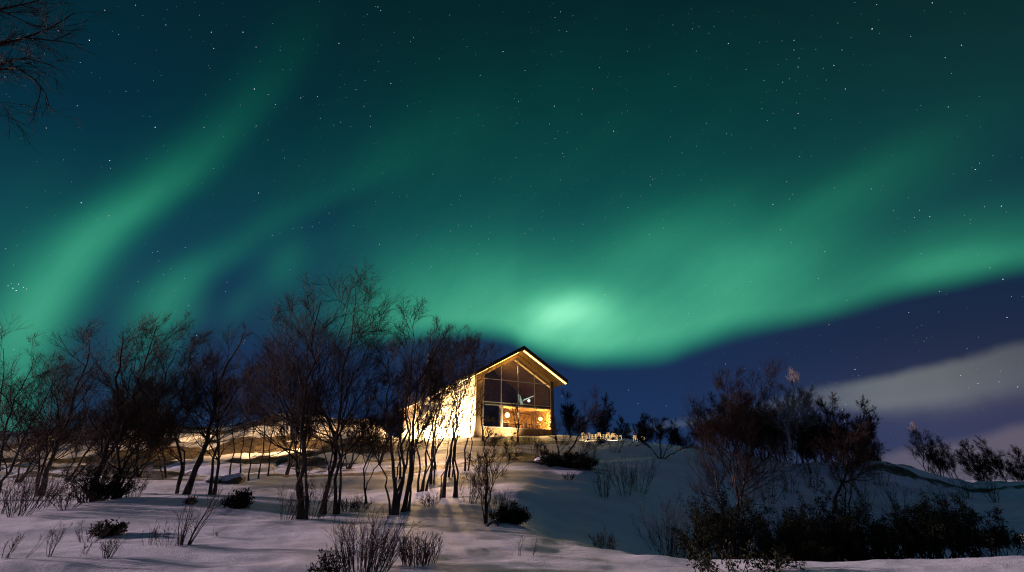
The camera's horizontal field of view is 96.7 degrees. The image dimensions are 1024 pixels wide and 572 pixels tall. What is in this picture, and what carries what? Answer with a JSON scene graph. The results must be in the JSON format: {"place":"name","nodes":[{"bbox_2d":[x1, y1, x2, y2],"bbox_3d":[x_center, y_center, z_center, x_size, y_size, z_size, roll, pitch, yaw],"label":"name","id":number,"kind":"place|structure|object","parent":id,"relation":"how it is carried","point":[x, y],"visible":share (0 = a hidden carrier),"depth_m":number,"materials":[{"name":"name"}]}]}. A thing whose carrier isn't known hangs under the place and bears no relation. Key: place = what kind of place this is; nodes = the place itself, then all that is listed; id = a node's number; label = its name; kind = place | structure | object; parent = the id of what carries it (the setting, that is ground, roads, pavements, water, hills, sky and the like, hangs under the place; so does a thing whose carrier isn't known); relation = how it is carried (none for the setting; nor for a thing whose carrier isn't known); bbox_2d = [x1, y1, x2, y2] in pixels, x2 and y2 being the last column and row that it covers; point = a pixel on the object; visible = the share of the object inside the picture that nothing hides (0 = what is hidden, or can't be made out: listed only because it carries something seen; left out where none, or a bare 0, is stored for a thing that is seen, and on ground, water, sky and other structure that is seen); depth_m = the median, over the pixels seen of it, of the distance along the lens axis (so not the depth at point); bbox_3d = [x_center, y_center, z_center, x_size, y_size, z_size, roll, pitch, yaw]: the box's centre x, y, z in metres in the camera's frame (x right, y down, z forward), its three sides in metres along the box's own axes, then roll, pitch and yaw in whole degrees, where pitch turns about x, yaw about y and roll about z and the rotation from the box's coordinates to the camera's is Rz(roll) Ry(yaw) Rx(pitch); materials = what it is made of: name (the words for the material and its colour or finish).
{"place":"outdoors","nodes":[
{"label":"outdoors","id":0,"kind":"place"},
{"bbox_2d":[0,413,1023,571],"bbox_3d":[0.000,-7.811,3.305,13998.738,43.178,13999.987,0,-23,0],"label":"ground","id":1,"kind":"structure","parent":0,"point":[569,516],"depth_m":17.03,"materials":[{"name":"white snow"}]},
{"bbox_2d":[0,463,49,513],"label":"willow shrub","id":2,"kind":"object","parent":1,"relation":"on","point":[7,494],"visible":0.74,"depth_m":14.49,"materials":[{"name":"brown plant"}]},
{"bbox_2d":[0,470,55,517],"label":"willow shrub","id":3,"kind":"object","parent":1,"relation":"on","point":[25,496],"visible":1,"depth_m":13.54,"materials":[{"name":"brown plant"}]},
{"bbox_2d":[14,458,70,511],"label":"willow shrub","id":4,"kind":"object","parent":1,"relation":"on","point":[38,487],"visible":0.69,"depth_m":15.03,"materials":[{"name":"brown plant"}]},
{"bbox_2d":[0,310,89,492],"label":"birch tree","id":5,"kind":"object","parent":1,"relation":"on","point":[4,407],"visible":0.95,"depth_m":18.38,"materials":[{"name":"brown plant"}]},
{"bbox_2d":[13,387,90,482],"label":"birch tree","id":6,"kind":"object","parent":1,"relation":"on","point":[27,470],"visible":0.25,"depth_m":27.43,"materials":[{"name":"brown plant"}]},
{"bbox_2d":[0,0,123,158],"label":"overhanging tree","id":7,"kind":"object","parent":1,"relation":"on","point":[8,41],"visible":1,"depth_m":9.05,"materials":[{"name":"black plant"}]},
{"bbox_2d":[39,486,89,510],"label":"willow shrub","id":8,"kind":"object","parent":1,"relation":"on","point":[60,499],"visible":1,"depth_m":14.37,"materials":[{"name":"brown plant"}]},
{"bbox_2d":[0,318,157,495],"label":"birch tree","id":9,"kind":"object","parent":1,"relation":"on","point":[52,459],"visible":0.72,"depth_m":19.43,"materials":[{"name":"brown plant"}]},
{"bbox_2d":[59,446,134,502],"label":"juniper bush","id":10,"kind":"object","parent":1,"relation":"on","point":[92,483],"visible":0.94,"depth_m":15.82,"materials":[{"name":"green plant"}]},
{"bbox_2d":[60,386,140,480],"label":"birch tree","id":11,"kind":"object","parent":1,"relation":"on","point":[85,417],"visible":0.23,"depth_m":28.51,"materials":[{"name":"brown plant"}]},
{"bbox_2d":[86,517,129,537],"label":"juniper bush","id":12,"kind":"object","parent":1,"relation":"on","point":[115,530],"visible":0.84,"depth_m":10.52,"materials":[{"name":"green plant"}]},
{"bbox_2d":[81,475,142,500],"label":"juniper bush","id":13,"kind":"object","parent":1,"relation":"on","point":[124,492],"visible":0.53,"depth_m":16.24,"materials":[{"name":"green plant"}]},
{"bbox_2d":[99,522,132,558],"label":"willow shrub","id":14,"kind":"object","parent":1,"relation":"on","point":[106,551],"visible":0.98,"depth_m":7.81,"materials":[{"name":"brown plant"}]},
{"bbox_2d":[84,375,156,478],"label":"birch tree","id":15,"kind":"object","parent":1,"relation":"on","point":[111,458],"visible":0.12,"depth_m":28.48,"materials":[{"name":"brown plant"}]},
{"bbox_2d":[49,311,208,497],"bbox_3d":[-14.953,4.355,18.117,4.982,7.687,4.613,12,-26,-25],"label":"birch tree","id":16,"kind":"object","parent":1,"relation":"on","point":[117,403],"visible":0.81,"depth_m":18.18,"materials":[{"name":"brown plant"}]},
{"bbox_2d":[122,466,154,496],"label":"willow shrub","id":17,"kind":"object","parent":1,"relation":"on","point":[141,490],"visible":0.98,"depth_m":16.44,"materials":[{"name":"brown plant"}]},
{"bbox_2d":[106,370,170,476],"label":"birch tree","id":18,"kind":"object","parent":1,"relation":"on","point":[135,468],"visible":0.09,"depth_m":28.99,"materials":[{"name":"brown plant"}]},
{"bbox_2d":[63,326,227,499],"bbox_3d":[-14.158,4.733,17.786,5.589,6.767,4.256,0,-23,0],"label":"birch tree","id":19,"kind":"object","parent":1,"relation":"on","point":[153,435],"visible":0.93,"depth_m":17.38,"materials":[{"name":"brown plant"}]},
{"bbox_2d":[123,378,189,477],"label":"birch tree","id":20,"kind":"object","parent":1,"relation":"on","point":[164,466],"visible":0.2,"depth_m":27.47,"materials":[{"name":"brown plant"}]},
{"bbox_2d":[119,311,235,493],"bbox_3d":[-13.528,4.713,19.002,3.053,7.465,3.444,0,-23,0],"label":"birch tree","id":21,"kind":"object","parent":1,"relation":"on","point":[182,471],"visible":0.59,"depth_m":18.81,"materials":[{"name":"brown plant"}]},
{"bbox_2d":[171,480,229,546],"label":"willow shrub","id":22,"kind":"object","parent":1,"relation":"on","point":[191,540],"visible":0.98,"depth_m":8.96,"materials":[{"name":"brown plant"}]},
{"bbox_2d":[155,321,280,494],"bbox_3d":[-12.143,4.736,18.839,4.831,7.314,4.353,0,-23,0],"label":"birch tree","id":23,"kind":"object","parent":1,"relation":"on","point":[208,440],"visible":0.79,"depth_m":18.57,"materials":[{"name":"brown plant"}]},
{"bbox_2d":[219,473,245,483],"bbox_3d":[-14.809,10.226,23.765,1.501,0.888,1.123,8,-24,-17],"label":"boulder","id":24,"kind":"object","parent":1,"relation":"on","point":[237,478],"visible":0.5,"depth_m":23.59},
{"bbox_2d":[217,487,255,508],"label":"juniper bush","id":25,"kind":"object","parent":1,"relation":"on","point":[240,499],"visible":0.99,"depth_m":14.33,"materials":[{"name":"green plant"}]},
{"bbox_2d":[214,350,259,473],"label":"birch tree","id":26,"kind":"object","parent":1,"relation":"on","point":[237,363],"visible":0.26,"depth_m":27.30,"materials":[{"name":"brown plant"}]},
{"bbox_2d":[235,364,271,480],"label":"birch tree","id":27,"kind":"object","parent":1,"relation":"on","point":[248,478],"visible":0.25,"depth_m":25.93,"materials":[{"name":"brown plant"}]},
{"bbox_2d":[277,483,314,519],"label":"willow shrub","id":28,"kind":"object","parent":1,"relation":"on","point":[291,504],"visible":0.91,"depth_m":12.63,"materials":[{"name":"brown plant"}]},
{"bbox_2d":[270,384,332,474],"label":"birch tree","id":29,"kind":"object","parent":1,"relation":"on","point":[282,433],"visible":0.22,"depth_m":28.42,"materials":[{"name":"brown plant"}]},
{"bbox_2d":[203,265,410,518],"bbox_3d":[-6.187,2.646,13.806,5.501,8.140,4.975,0,-23,0],"label":"birch tree","id":30,"kind":"object","parent":1,"relation":"on","point":[301,513],"visible":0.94,"depth_m":13.75,"materials":[{"name":"brown plant"}]},
{"bbox_2d":[296,462,343,519],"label":"willow shrub","id":31,"kind":"object","parent":1,"relation":"on","point":[323,496],"visible":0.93,"depth_m":12.98,"materials":[{"name":"brown plant"}]},
{"bbox_2d":[232,256,411,513],"bbox_3d":[-5.908,2.724,15.267,5.391,9.134,4.837,0,-23,0],"label":"birch tree","id":32,"kind":"object","parent":1,"relation":"on","point":[335,453],"visible":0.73,"depth_m":15.05,"materials":[{"name":"brown plant"}]},
{"bbox_2d":[306,547,350,571],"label":"juniper bush","id":33,"kind":"object","parent":1,"relation":"on","point":[325,567],"visible":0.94,"depth_m":6.80,"materials":[{"name":"green plant"}]},
{"bbox_2d":[339,391,383,468],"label":"birch tree","id":34,"kind":"object","parent":1,"relation":"on","point":[345,450],"visible":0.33,"depth_m":31.42,"materials":[{"name":"brown plant"}]},
{"bbox_2d":[322,503,421,571],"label":"willow shrub","id":35,"kind":"object","parent":1,"relation":"on","point":[373,547],"visible":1,"depth_m":6.92,"materials":[{"name":"brown plant"}]},
{"bbox_2d":[346,373,408,503],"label":"birch tree","id":36,"kind":"object","parent":1,"relation":"on","point":[386,439],"visible":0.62,"depth_m":17.12,"materials":[{"name":"brown plant"}]},
{"bbox_2d":[376,384,411,462],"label":"birch tree","id":37,"kind":"object","parent":1,"relation":"on","point":[396,426],"visible":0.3,"depth_m":33.69,"materials":[{"name":"brown plant"}]},
{"bbox_2d":[354,295,446,514],"bbox_3d":[-3.676,3.687,15.442,2.954,7.559,2.125,11,-25,-24],"label":"birch tree","id":38,"kind":"object","parent":1,"relation":"on","point":[396,500],"visible":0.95,"depth_m":15.16,"materials":[{"name":"brown plant"}]},
{"bbox_2d":[377,332,442,478],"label":"birch tree","id":39,"kind":"object","parent":1,"relation":"on","point":[392,356],"visible":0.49,"depth_m":28.34,"materials":[{"name":"brown plant"}]},
{"bbox_2d":[383,332,445,479],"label":"birch tree","id":40,"kind":"object","parent":1,"relation":"on","point":[412,374],"visible":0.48,"depth_m":26.00,"materials":[{"name":"brown plant"}]},
{"bbox_2d":[393,531,442,566],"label":"willow shrub","id":41,"kind":"object","parent":1,"relation":"on","point":[405,553],"visible":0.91,"depth_m":7.41,"materials":[{"name":"brown plant"}]},
{"bbox_2d":[396,354,451,468],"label":"birch tree","id":42,"kind":"object","parent":1,"relation":"on","point":[424,412],"visible":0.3,"depth_m":30.62,"materials":[{"name":"brown plant"}]},
{"bbox_2d":[391,316,457,511],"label":"birch tree","id":43,"kind":"object","parent":1,"relation":"on","point":[406,501],"visible":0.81,"depth_m":15.88,"materials":[{"name":"brown plant"}]},
{"bbox_2d":[415,332,475,491],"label":"birch tree","id":44,"kind":"object","parent":1,"relation":"on","point":[426,469],"visible":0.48,"depth_m":21.42,"materials":[{"name":"brown plant"}]},
{"bbox_2d":[419,321,480,484],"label":"birch tree","id":45,"kind":"object","parent":1,"relation":"on","point":[442,358],"visible":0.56,"depth_m":25.27,"materials":[{"name":"brown plant"}]},
{"bbox_2d":[426,339,487,497],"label":"birch tree","id":46,"kind":"object","parent":1,"relation":"on","point":[455,426],"visible":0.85,"depth_m":19.30,"materials":[{"name":"brown plant"}]},
{"bbox_2d":[441,324,485,476],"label":"birch tree","id":47,"kind":"object","parent":1,"relation":"on","point":[472,367],"visible":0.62,"depth_m":27.11,"materials":[{"name":"brown plant"}]},
{"bbox_2d":[454,464,484,503],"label":"willow shrub","id":48,"kind":"object","parent":1,"relation":"on","point":[471,492],"visible":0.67,"depth_m":16.38,"materials":[{"name":"brown plant"}]},
{"bbox_2d":[400,346,567,438],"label":"house","id":49,"kind":"structure","parent":1,"relation":"on","point":[530,373],"depth_m":48.35,"materials":[{"name":"brown wood"}]},
{"bbox_2d":[464,329,505,470],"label":"birch tree","id":50,"kind":"object","parent":1,"relation":"on","point":[483,354],"visible":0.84,"depth_m":28.97,"materials":[{"name":"brown plant"}]},
{"bbox_2d":[459,406,525,523],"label":"birch tree","id":51,"kind":"object","parent":1,"relation":"on","point":[485,475],"visible":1,"depth_m":13.58,"materials":[{"name":"brown plant"}]},
{"bbox_2d":[484,490,513,518],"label":"willow shrub","id":52,"kind":"object","parent":1,"relation":"on","point":[505,504],"visible":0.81,"depth_m":13.92,"materials":[{"name":"brown plant"}]},
{"bbox_2d":[488,499,533,524],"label":"juniper bush","id":53,"kind":"object","parent":1,"relation":"on","point":[519,516],"visible":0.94,"depth_m":13.76,"materials":[{"name":"green plant"}]},
{"bbox_2d":[505,387,527,441],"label":"birch tree","id":54,"kind":"object","parent":1,"relation":"on","point":[514,419],"visible":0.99,"depth_m":38.46,"materials":[{"name":"brown plant"}]},
{"bbox_2d":[538,446,586,466],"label":"juniper bush","id":55,"kind":"object","parent":1,"relation":"on","point":[550,461],"visible":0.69,"depth_m":28.47,"materials":[{"name":"green plant"}]},
{"bbox_2d":[559,388,583,433],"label":"birch tree","id":56,"kind":"object","parent":1,"relation":"on","point":[567,411],"visible":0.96,"depth_m":54.49,"materials":[{"name":"black plant"}]},
{"bbox_2d":[535,384,610,458],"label":"birch tree","id":57,"kind":"object","parent":1,"relation":"on","point":[593,423],"visible":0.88,"depth_m":30.37,"materials":[{"name":"brown plant"}]},
{"bbox_2d":[561,405,588,435],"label":"birch tree","id":58,"kind":"object","parent":1,"relation":"on","point":[576,424],"visible":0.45,"depth_m":57.96,"materials":[{"name":"black plant"}]},
{"bbox_2d":[559,454,599,469],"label":"juniper bush","id":59,"kind":"object","parent":1,"relation":"on","point":[578,463],"visible":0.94,"depth_m":27.96,"materials":[{"name":"black plant"}]},
{"bbox_2d":[588,526,617,549],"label":"willow shrub","id":60,"kind":"object","parent":1,"relation":"on","point":[599,540],"visible":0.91,"depth_m":11.38,"materials":[{"name":"brown plant"}]},
{"bbox_2d":[590,455,616,496],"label":"willow shrub","id":61,"kind":"object","parent":1,"relation":"on","point":[599,489],"visible":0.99,"depth_m":21.99,"materials":[{"name":"brown plant"}]},
{"bbox_2d":[590,392,617,436],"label":"birch tree","id":62,"kind":"object","parent":1,"relation":"on","point":[602,424],"visible":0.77,"depth_m":55.11,"materials":[{"name":"black plant"}]},
{"bbox_2d":[604,457,636,496],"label":"willow shrub","id":63,"kind":"object","parent":1,"relation":"on","point":[622,482],"visible":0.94,"depth_m":22.98,"materials":[{"name":"brown plant"}]},
{"bbox_2d":[613,415,631,438],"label":"birch tree","id":64,"kind":"object","parent":1,"relation":"on","point":[624,432],"visible":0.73,"depth_m":56.49,"materials":[{"name":"black plant"}]},
{"bbox_2d":[621,450,657,493],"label":"willow shrub","id":65,"kind":"object","parent":1,"relation":"on","point":[648,479],"visible":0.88,"depth_m":23.99,"materials":[{"name":"brown plant"}]},
{"bbox_2d":[633,412,664,443],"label":"birch tree","id":66,"kind":"object","parent":1,"relation":"on","point":[656,435],"visible":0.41,"depth_m":51.76,"materials":[{"name":"black plant"}]},
{"bbox_2d":[628,490,700,556],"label":"willow shrub","id":67,"kind":"object","parent":1,"relation":"on","point":[668,531],"visible":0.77,"depth_m":16.68,"materials":[{"name":"brown plant"}]},
{"bbox_2d":[632,417,701,458],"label":"birch tree","id":68,"kind":"object","parent":1,"relation":"on","point":[660,429],"visible":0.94,"depth_m":34.17,"materials":[{"name":"brown plant"}]},
{"bbox_2d":[639,499,708,557],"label":"willow shrub","id":69,"kind":"object","parent":1,"relation":"on","point":[669,549],"visible":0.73,"depth_m":15.00,"materials":[{"name":"brown plant"}]},
{"bbox_2d":[666,494,767,558],"bbox_3d":[4.731,5.983,10.700,2.404,1.975,1.835,-12,-26,27],"label":"juniper bush","id":70,"kind":"object","parent":1,"relation":"on","point":[720,535],"visible":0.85,"depth_m":10.79,"materials":[{"name":"green plant"}]},
{"bbox_2d":[703,391,743,453],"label":"birch tree","id":71,"kind":"object","parent":1,"relation":"on","point":[719,407],"visible":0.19,"depth_m":47.57,"materials":[{"name":"brown plant"}]},
{"bbox_2d":[677,464,791,558],"bbox_3d":[5.790,6.032,11.480,2.078,2.861,2.632,20,-30,-39],"label":"juniper bush","id":72,"kind":"object","parent":1,"relation":"on","point":[724,495],"visible":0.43,"depth_m":11.58,"materials":[{"name":"green plant"}]},
{"bbox_2d":[681,539,792,571],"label":"juniper bush","id":73,"kind":"object","parent":1,"relation":"on","point":[706,563],"visible":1,"depth_m":7.30,"materials":[{"name":"green plant"}]},
{"bbox_2d":[710,488,780,554],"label":"shrub","id":74,"kind":"object","parent":1,"relation":"on","point":[740,531],"visible":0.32,"depth_m":11.76,"materials":[{"name":"brown plant"}]},
{"bbox_2d":[677,353,835,558],"bbox_3d":[9.257,6.910,17.894,5.643,8.448,3.635,-10,-25,22],"label":"birch tree","id":75,"kind":"object","parent":1,"relation":"on","point":[748,452],"visible":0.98,"depth_m":17.90,"materials":[{"name":"brown plant"}]},
{"bbox_2d":[743,387,786,457],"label":"birch tree","id":76,"kind":"object","parent":1,"relation":"on","point":[768,427],"visible":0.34,"depth_m":42.93,"materials":[{"name":"brown plant"}]},
{"bbox_2d":[742,522,809,560],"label":"juniper bush","id":77,"kind":"object","parent":1,"relation":"on","point":[781,534],"visible":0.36,"depth_m":10.32,"materials":[{"name":"green plant"}]},
{"bbox_2d":[751,549,808,571],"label":"juniper bush","id":78,"kind":"object","parent":1,"relation":"on","point":[766,561],"visible":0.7,"depth_m":7.57,"materials":[{"name":"green plant"}]},
{"bbox_2d":[749,506,838,561],"bbox_3d":[6.697,6.117,10.885,1.884,1.578,1.921,-16,-28,33],"label":"juniper bush","id":79,"kind":"object","parent":1,"relation":"on","point":[814,548],"visible":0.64,"depth_m":10.53,"materials":[{"name":"green plant"}]},
{"bbox_2d":[763,367,831,465],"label":"birch tree","id":80,"kind":"object","parent":1,"relation":"on","point":[789,416],"visible":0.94,"depth_m":41.58,"materials":[{"name":"brown plant"}]},
{"bbox_2d":[786,421,819,473],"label":"birch tree","id":81,"kind":"object","parent":1,"relation":"on","point":[802,440],"visible":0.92,"depth_m":37.05,"materials":[{"name":"black plant"}]},
{"bbox_2d":[793,413,823,460],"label":"birch tree","id":82,"kind":"object","parent":1,"relation":"on","point":[810,431],"visible":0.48,"depth_m":41.98,"materials":[{"name":"black plant"}]},
{"bbox_2d":[782,500,863,561],"bbox_3d":[7.549,6.192,11.058,2.006,1.776,1.795,-17,-28,34],"label":"juniper bush","id":83,"kind":"object","parent":1,"relation":"on","point":[840,544],"visible":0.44,"depth_m":10.74,"materials":[{"name":"green plant"}]},
{"bbox_2d":[809,414,842,470],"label":"birch tree","id":84,"kind":"object","parent":1,"relation":"on","point":[816,433],"visible":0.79,"depth_m":38.23,"materials":[{"name":"black plant"}]},
{"bbox_2d":[805,392,851,462],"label":"birch tree","id":85,"kind":"object","parent":1,"relation":"on","point":[827,412],"visible":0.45,"depth_m":45.55,"materials":[{"name":"plant"}]},
{"bbox_2d":[812,409,844,460],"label":"birch tree","id":86,"kind":"object","parent":1,"relation":"on","point":[824,430],"visible":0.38,"depth_m":42.03,"materials":[{"name":"black plant"}]},
{"bbox_2d":[771,465,895,561],"bbox_3d":[8.084,5.997,11.618,2.648,2.729,1.735,-11,-25,24],"label":"juniper bush","id":87,"kind":"object","parent":1,"relation":"on","point":[857,518],"visible":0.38,"depth_m":11.33,"materials":[{"name":"green plant"}]},
{"bbox_2d":[811,418,889,513],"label":"birch tree","id":88,"kind":"object","parent":1,"relation":"on","point":[854,438],"visible":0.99,"depth_m":27.80,"materials":[{"name":"black plant"}]},
{"bbox_2d":[842,416,868,457],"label":"birch tree","id":89,"kind":"object","parent":1,"relation":"on","point":[852,424],"visible":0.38,"depth_m":39.34,"materials":[{"name":"black plant"}]},
{"bbox_2d":[842,396,883,454],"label":"birch tree","id":90,"kind":"object","parent":1,"relation":"on","point":[871,428],"visible":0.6,"depth_m":43.93,"materials":[{"name":"black plant"}]},
{"bbox_2d":[859,500,941,558],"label":"juniper bush","id":91,"kind":"object","parent":1,"relation":"on","point":[900,540],"visible":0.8,"depth_m":10.50,"materials":[{"name":"green plant"}]},
{"bbox_2d":[855,491,971,558],"bbox_3d":[9.703,5.819,10.741,2.111,1.818,1.782,0,-23,0],"label":"juniper bush","id":92,"kind":"object","parent":1,"relation":"on","point":[929,541],"visible":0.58,"depth_m":10.44,"materials":[{"name":"green plant"}]},
{"bbox_2d":[903,421,939,471],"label":"birch tree","id":93,"kind":"object","parent":1,"relation":"on","point":[923,448],"visible":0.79,"depth_m":49.03,"materials":[{"name":"black plant"}]},
{"bbox_2d":[924,436,953,475],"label":"birch tree","id":94,"kind":"object","parent":1,"relation":"on","point":[935,458],"visible":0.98,"depth_m":46.72,"materials":[{"name":"black plant"}]},
{"bbox_2d":[895,501,985,558],"bbox_3d":[9.881,5.849,10.626,1.526,1.539,1.676,-9,-25,21],"label":"juniper bush","id":95,"kind":"object","parent":1,"relation":"on","point":[968,548],"visible":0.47,"depth_m":10.29,"materials":[{"name":"green plant"}]},
{"bbox_2d":[925,434,957,478],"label":"birch tree","id":96,"kind":"object","parent":1,"relation":"on","point":[949,457],"visible":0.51,"depth_m":49.12,"materials":[{"name":"black plant"}]},
{"bbox_2d":[905,492,1008,557],"bbox_3d":[10.176,5.650,10.568,2.079,1.611,1.344,0,-23,0],"label":"juniper bush","id":97,"kind":"object","parent":1,"relation":"on","point":[964,516],"visible":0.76,"depth_m":10.31,"materials":[{"name":"green plant"}]},
{"bbox_2d":[954,437,995,480],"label":"birch tree","id":98,"kind":"object","parent":1,"relation":"on","point":[979,466],"visible":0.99,"depth_m":47.26,"materials":[{"name":"black plant"}]},
{"bbox_2d":[958,517,1023,556],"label":"juniper bush","id":99,"kind":"object","parent":1,"relation":"on","point":[995,539],"visible":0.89,"depth_m":9.97,"materials":[{"name":"green plant"}]},
{"bbox_2d":[973,435,1016,481],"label":"birch tree","id":100,"kind":"object","parent":1,"relation":"on","point":[996,463],"visible":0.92,"depth_m":47.97,"materials":[{"name":"black plant"}]},
{"bbox_2d":[1005,444,1023,481],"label":"birch tree","id":101,"kind":"object","parent":1,"relation":"on","point":[1016,474],"visible":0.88,"depth_m":50.48,"materials":[{"name":"black plant"}]},
{"bbox_2d":[0,0,1023,479],"label":"sky","id":102,"kind":"structure","parent":0,"point":[533,234],"materials":[{"name":"green"}]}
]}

